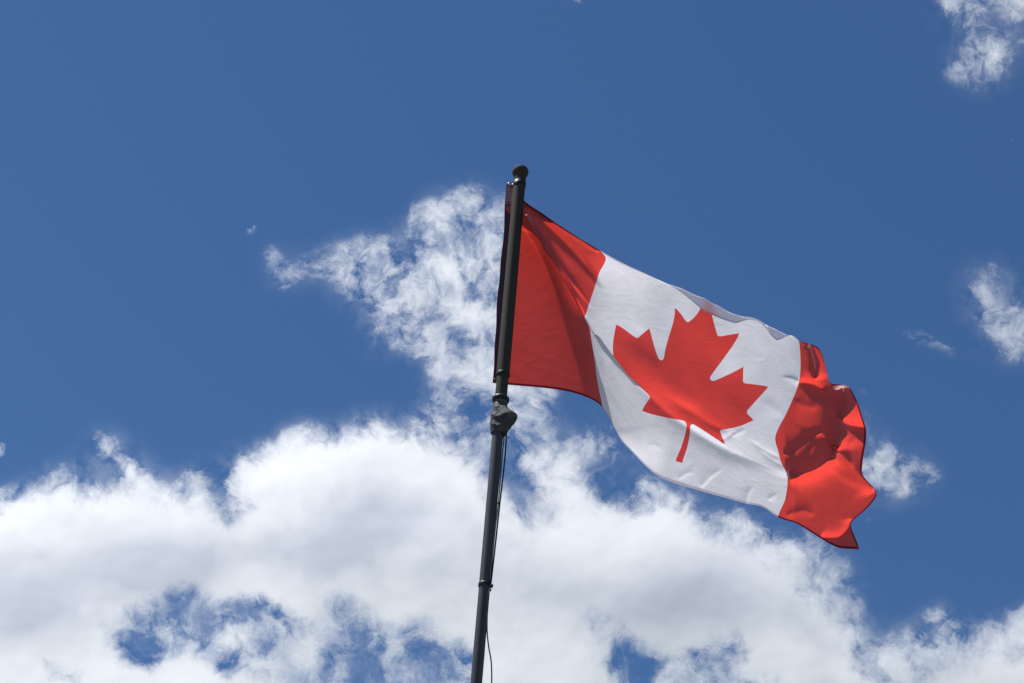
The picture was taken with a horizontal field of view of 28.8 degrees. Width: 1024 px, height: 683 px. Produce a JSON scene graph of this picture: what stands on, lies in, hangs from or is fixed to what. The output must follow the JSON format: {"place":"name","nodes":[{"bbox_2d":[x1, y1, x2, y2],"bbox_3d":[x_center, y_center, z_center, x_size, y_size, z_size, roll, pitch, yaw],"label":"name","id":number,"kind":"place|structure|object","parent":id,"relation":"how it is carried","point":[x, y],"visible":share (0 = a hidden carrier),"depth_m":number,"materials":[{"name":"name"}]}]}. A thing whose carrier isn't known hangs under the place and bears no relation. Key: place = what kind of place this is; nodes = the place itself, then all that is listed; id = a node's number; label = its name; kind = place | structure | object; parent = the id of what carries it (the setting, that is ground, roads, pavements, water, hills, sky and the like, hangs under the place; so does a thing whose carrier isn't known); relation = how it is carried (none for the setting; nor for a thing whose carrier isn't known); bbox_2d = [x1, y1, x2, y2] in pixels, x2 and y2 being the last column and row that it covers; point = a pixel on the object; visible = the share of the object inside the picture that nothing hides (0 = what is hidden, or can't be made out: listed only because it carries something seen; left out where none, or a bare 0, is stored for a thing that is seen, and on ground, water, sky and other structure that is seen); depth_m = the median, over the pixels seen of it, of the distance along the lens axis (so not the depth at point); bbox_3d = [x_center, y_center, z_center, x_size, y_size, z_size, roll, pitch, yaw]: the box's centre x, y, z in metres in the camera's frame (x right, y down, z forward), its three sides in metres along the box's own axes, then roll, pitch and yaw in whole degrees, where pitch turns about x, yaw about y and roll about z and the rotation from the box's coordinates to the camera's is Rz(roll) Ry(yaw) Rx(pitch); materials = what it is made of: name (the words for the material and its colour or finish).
{"place":"outdoors","nodes":[
{"label":"outdoors","id":0,"kind":"place"},
{"bbox_2d":[0,0,1023,682],"bbox_3d":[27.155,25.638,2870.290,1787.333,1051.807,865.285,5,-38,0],"label":"cloud","id":1,"kind":"structure","parent":0,"point":[380,524],"depth_m":2978.44,"materials":[{"name":"white"}]},
{"bbox_2d":[0,0,1023,682],"label":"sky","id":2,"kind":"structure","parent":0,"point":[183,183],"materials":[{"name":"blue"}]},
{"label":"ground","id":3,"kind":"structure","parent":0,"visible":0},
{"bbox_2d":[470,164,527,682],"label":"flagpole","id":4,"kind":"object","parent":3,"relation":"on","point":[520,175],"visible":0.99,"depth_m":6.57,"materials":[{"name":"black metal"}]},
{"bbox_2d":[486,589,491,682],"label":"cable","id":5,"kind":"object","parent":4,"relation":"attached to","point":[487,633],"visible":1,"depth_m":6.01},
{"bbox_2d":[489,431,508,590],"bbox_3d":[-0.039,0.528,6.292,0.026,0.608,0.014,5,-38,0],"label":"halyard","id":6,"kind":"object","parent":4,"relation":"hanging from","point":[496,527],"visible":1,"depth_m":6.29,"materials":[{"name":"fabric"}]},
{"bbox_2d":[490,404,517,434],"bbox_3d":[-0.028,0.261,6.513,0.094,0.118,0.062,-8,-40,15],"label":"tape wrap","id":7,"kind":"object","parent":4,"relation":"attached to","point":[503,418],"visible":1,"depth_m":6.49,"materials":[{"name":"grey plastic"}]},
{"bbox_2d":[493,182,876,548],"bbox_3d":[0.633,0.061,7.049,1.494,1.092,0.209,18,-40,-16],"label":"flag","id":8,"kind":"object","parent":4,"relation":"attached to","point":[681,386],"visible":0.95,"depth_m":7.00,"materials":[{"name":"fabric"}]}
]}

